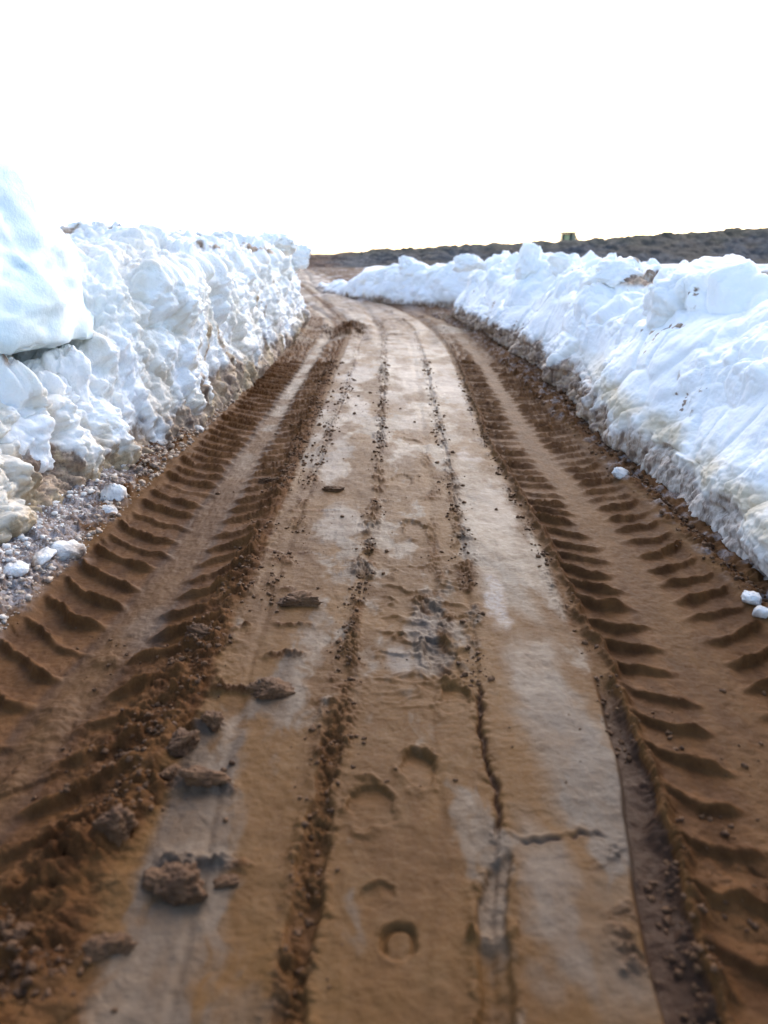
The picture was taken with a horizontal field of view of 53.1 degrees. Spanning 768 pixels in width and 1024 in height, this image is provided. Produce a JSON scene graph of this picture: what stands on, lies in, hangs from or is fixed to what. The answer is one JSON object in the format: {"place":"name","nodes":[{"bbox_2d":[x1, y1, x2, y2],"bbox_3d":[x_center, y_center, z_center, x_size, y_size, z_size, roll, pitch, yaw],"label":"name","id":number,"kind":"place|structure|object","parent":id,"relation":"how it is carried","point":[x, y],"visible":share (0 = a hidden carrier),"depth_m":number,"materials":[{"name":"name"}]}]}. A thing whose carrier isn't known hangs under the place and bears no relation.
{"place":"outdoors","nodes":[
{"label":"outdoors","id":0,"kind":"place"},
{"bbox_2d":[358,266,384,274],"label":"snow field","id":1,"kind":"structure","parent":0,"point":[367,268],"depth_m":48.17,"materials":[{"name":"white snow"}]},
{"bbox_2d":[0,267,767,1023],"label":"road","id":2,"kind":"structure","parent":0,"point":[500,881],"depth_m":2.08,"materials":[{"name":"brown soil"}]},
{"bbox_2d":[3,560,28,577],"bbox_3d":[-1.410,0.225,2.945,0.096,0.070,0.083,-13,22,-33],"label":"snow chunk","id":3,"kind":"object","parent":2,"relation":"on","point":[18,568],"visible":0.9,"depth_m":2.92,"materials":[{"name":"white snow"}]},
{"bbox_2d":[0,922,34,942],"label":"mud clod","id":4,"kind":"object","parent":2,"relation":"on","point":[20,931],"visible":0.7,"depth_m":1.41,"materials":[{"name":"brown soil"}]},
{"bbox_2d":[31,547,56,567],"bbox_3d":[-1.367,0.187,3.074,0.109,0.063,0.132,-15,27,29],"label":"snow chunk","id":5,"kind":"object","parent":2,"relation":"on","point":[42,556],"visible":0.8,"depth_m":3.04,"materials":[{"name":"white snow"}]},
{"bbox_2d":[50,540,86,560],"bbox_3d":[-1.310,0.163,3.178,0.162,0.085,0.122,0,19,0],"label":"snow chunk","id":6,"kind":"object","parent":2,"relation":"on","point":[68,549],"visible":0.77,"depth_m":3.14,"materials":[{"name":"white snow"}]},
{"bbox_2d":[81,931,137,961],"bbox_3d":[-0.498,0.785,1.378,0.112,0.039,0.060,-4,28,11],"label":"mud clod","id":7,"kind":"object","parent":2,"relation":"on","point":[100,948],"visible":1,"depth_m":1.37,"materials":[{"name":"brown soil"}]},
{"bbox_2d":[101,505,117,513],"bbox_3d":[-1.336,-0.001,3.711,0.103,0.070,0.094,15,19,24],"label":"snow chunk","id":8,"kind":"object","parent":2,"relation":"on","point":[109,508],"visible":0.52,"depth_m":3.69,"materials":[{"name":"white snow"}]},
{"bbox_2d":[100,483,127,500],"bbox_3d":[-1.369,-0.072,3.894,0.138,0.154,0.129,1,7,-36],"label":"snow chunk","id":9,"kind":"object","parent":2,"relation":"on","point":[111,491],"visible":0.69,"depth_m":3.85,"materials":[{"name":"white snow"}]},
{"bbox_2d":[92,803,138,846],"bbox_3d":[-0.574,0.666,1.642,0.086,0.075,0.085,-9,16,0],"label":"mud clod","id":10,"kind":"object","parent":2,"relation":"on","point":[116,823],"visible":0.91,"depth_m":1.62,"materials":[{"name":"brown soil"}]},
{"bbox_2d":[0,332,302,630],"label":"dirty snow crumbs","id":11,"kind":"object","parent":2,"relation":"on","point":[89,490],"visible":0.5,"depth_m":3.67,"materials":[{"name":"white snow"}]},
{"bbox_2d":[0,220,310,544],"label":"snow bank","id":12,"kind":"structure","parent":2,"relation":"on","point":[190,330],"depth_m":5.04,"materials":[{"name":"white snow"}]},
{"bbox_2d":[0,414,54,472],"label":"snow block","id":13,"kind":"object","parent":12,"relation":"on","point":[32,433],"depth_m":3.72,"materials":[{"name":"white snow"}]},
{"bbox_2d":[0,155,93,355],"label":"snow slab","id":14,"kind":"structure","parent":12,"relation":"on","point":[42,304],"depth_m":3.92,"materials":[{"name":"white snow"}]},
{"bbox_2d":[40,344,92,404],"bbox_3d":[-1.778,-0.688,4.275,0.279,0.473,0.326,14,23,35],"label":"snow block","id":15,"kind":"object","parent":12,"relation":"on","point":[71,364],"depth_m":4.18,"materials":[{"name":"white snow"}]},
{"bbox_2d":[211,233,237,246],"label":"snow block","id":16,"kind":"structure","parent":12,"relation":"on","point":[222,235],"depth_m":8.65,"materials":[{"name":"white snow"}]},
{"bbox_2d":[259,231,297,256],"bbox_3d":[-1.651,-4.157,11.901,0.621,0.342,1.062,2,18,-13],"label":"snow block","id":17,"kind":"object","parent":12,"relation":"on","point":[285,244],"depth_m":11.55,"materials":[{"name":"white snow"}]},
{"bbox_2d":[291,242,311,271],"bbox_3d":[-1.666,-4.682,14.182,0.634,0.562,0.678,-6,20,-16],"label":"snow block","id":18,"kind":"object","parent":12,"relation":"on","point":[300,258],"depth_m":13.96,"materials":[{"name":"white snow"}]},
{"bbox_2d":[157,763,181,780],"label":"mud clod","id":19,"kind":"object","parent":2,"relation":"on","point":[168,773],"visible":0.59,"depth_m":1.84,"materials":[{"name":"brown soil"}]},
{"bbox_2d":[142,861,207,905],"bbox_3d":[-0.412,0.739,1.520,0.141,0.092,0.105,8,19,-3],"label":"mud clod","id":20,"kind":"object","parent":2,"relation":"on","point":[175,883],"visible":0.94,"depth_m":1.50,"materials":[{"name":"brown soil"}]},
{"bbox_2d":[164,727,199,757],"bbox_3d":[-0.508,0.591,1.946,0.079,0.072,0.094,4,19,13],"label":"mud clod","id":21,"kind":"object","parent":2,"relation":"on","point":[183,742],"visible":0.92,"depth_m":1.93,"materials":[{"name":"brown soil"}]},
{"bbox_2d":[184,622,211,638],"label":"mud clod","id":22,"kind":"object","parent":2,"relation":"on","point":[200,629],"visible":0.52,"depth_m":2.52,"materials":[{"name":"brown soil"}]},
{"bbox_2d":[195,425,203,432],"bbox_3d":[-1.307,-0.577,5.396,0.081,0.073,0.095,-39,57,-20],"label":"snow chunk","id":23,"kind":"object","parent":2,"relation":"on","point":[198,428],"visible":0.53,"depth_m":5.37,"materials":[{"name":"white snow"}]},
{"bbox_2d":[176,765,232,787],"bbox_3d":[-0.419,0.626,1.810,0.137,0.043,0.058,10,13,3],"label":"mud clod","id":24,"kind":"object","parent":2,"relation":"on","point":[197,775],"visible":1,"depth_m":1.79,"materials":[{"name":"brown soil"}]},
{"bbox_2d":[200,709,224,731],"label":"mud clod","id":25,"kind":"object","parent":2,"relation":"on","point":[213,719],"visible":1,"depth_m":2.01,"materials":[{"name":"brown soil"}]},
{"bbox_2d":[213,874,239,888],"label":"mud clod","id":26,"kind":"object","parent":2,"relation":"on","point":[225,880],"visible":1,"depth_m":1.53,"materials":[{"name":"brown soil"}]},
{"bbox_2d":[258,476,278,483],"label":"mud clod","id":27,"kind":"object","parent":2,"relation":"on","point":[265,480],"visible":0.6,"depth_m":4.24,"materials":[{"name":"brown soil"}]},
{"bbox_2d":[245,676,295,699],"bbox_3d":[-0.321,0.508,2.197,0.168,0.064,0.092,4,29,-2],"label":"mud clod","id":28,"kind":"object","parent":2,"relation":"on","point":[271,688],"visible":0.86,"depth_m":2.18,"materials":[{"name":"brown soil"}]},
{"bbox_2d":[276,590,322,606],"bbox_3d":[-0.302,0.316,2.754,0.181,0.061,0.095,1,15,7],"label":"mud clod","id":29,"kind":"object","parent":2,"relation":"on","point":[301,598],"visible":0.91,"depth_m":2.73,"materials":[{"name":"brown soil"}]},
{"bbox_2d":[322,485,344,491],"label":"mud clod","id":30,"kind":"object","parent":2,"relation":"on","point":[328,488],"visible":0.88,"depth_m":4.07,"materials":[{"name":"brown soil"}]},
{"bbox_2d":[0,359,767,1023],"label":"mud crumbs","id":31,"kind":"object","parent":2,"relation":"on","point":[32,965],"visible":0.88,"depth_m":1.95,"materials":[{"name":"brown soil"}]},
{"bbox_2d":[314,261,479,307],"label":"snow bank","id":32,"kind":"structure","parent":2,"relation":"on","point":[422,283],"depth_m":18.84,"materials":[{"name":"white snow"}]},
{"bbox_2d":[398,255,415,269],"bbox_3d":[0.583,-6.171,19.125,0.460,0.416,0.452,-2,19,-5],"label":"snow block","id":33,"kind":"object","parent":32,"relation":"on","point":[405,262],"depth_m":18.99,"materials":[{"name":"white snow"}]},
{"bbox_2d":[451,250,767,579],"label":"snow bank","id":34,"kind":"structure","parent":2,"relation":"on","point":[677,402],"depth_m":4.62,"materials":[{"name":"white snow"}]},
{"bbox_2d":[452,253,486,272],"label":"snow block","id":35,"kind":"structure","parent":34,"relation":"on","point":[466,262],"depth_m":14.36,"materials":[{"name":"white snow"}]},
{"bbox_2d":[514,241,541,279],"bbox_3d":[2.013,-3.487,10.725,0.340,0.542,0.557,2,24,-13],"label":"snow block","id":36,"kind":"object","parent":34,"relation":"on","point":[529,256],"depth_m":10.55,"materials":[{"name":"white snow"}]},
{"bbox_2d":[547,252,582,276],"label":"snow block","id":37,"kind":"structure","parent":34,"relation":"on","point":[560,262],"depth_m":9.98,"materials":[{"name":"white snow"}]},
{"bbox_2d":[582,260,642,286],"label":"snow block","id":38,"kind":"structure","parent":34,"relation":"on","point":[610,273],"depth_m":6.96,"materials":[{"name":"white snow"}]},
{"bbox_2d":[642,276,686,329],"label":"snow block","id":39,"kind":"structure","parent":34,"relation":"on","point":[663,301],"depth_m":5.05,"materials":[{"name":"white snow"}]},
{"bbox_2d":[666,255,746,279],"bbox_3d":[2.221,-1.450,5.157,0.678,0.438,0.680,-12,27,-14],"label":"snow boulder","id":40,"kind":"object","parent":34,"relation":"on","point":[680,271],"visible":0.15,"depth_m":5.16,"materials":[{"name":"white snow"}]},
{"bbox_2d":[470,328,767,602],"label":"mud crumbs","id":41,"kind":"object","parent":2,"relation":"on","point":[664,500],"visible":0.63,"depth_m":4.19,"materials":[{"name":"brown soil"}]},
{"bbox_2d":[611,467,629,478],"bbox_3d":[1.340,-0.211,4.327,0.140,0.079,0.096,19,45,-24],"label":"snow chunk","id":42,"kind":"object","parent":2,"relation":"on","point":[618,472],"visible":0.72,"depth_m":4.29,"materials":[{"name":"white snow"}]},
{"bbox_2d":[741,590,761,605],"bbox_3d":[1.334,0.319,2.783,0.083,0.057,0.118,43,-2,12],"label":"snow chunk","id":43,"kind":"object","parent":2,"relation":"on","point":[752,597],"visible":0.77,"depth_m":2.75,"materials":[{"name":"white snow"}]},
{"bbox_2d":[752,605,767,618],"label":"snow chunk","id":44,"kind":"object","parent":2,"relation":"on","point":[760,611],"visible":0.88,"depth_m":2.66,"materials":[{"name":"white snow"}]},
{"bbox_2d":[0,0,767,253],"label":"sky","id":45,"kind":"structure","parent":0,"point":[333,126],"materials":[{"name":"white"}]},
{"bbox_2d":[306,227,767,268],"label":"rubble ridge","id":46,"kind":"structure","parent":0,"point":[751,244],"depth_m":56.16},
{"bbox_2d":[559,232,578,240],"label":"tractor","id":47,"kind":"object","parent":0,"point":[570,236],"visible":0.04,"depth_m":67.83,"materials":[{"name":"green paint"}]},
{"bbox_2d":[436,263,760,266],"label":"snow field","id":48,"kind":"structure","parent":0,"point":[665,265],"depth_m":50.59,"materials":[{"name":"white snow"}]}
]}

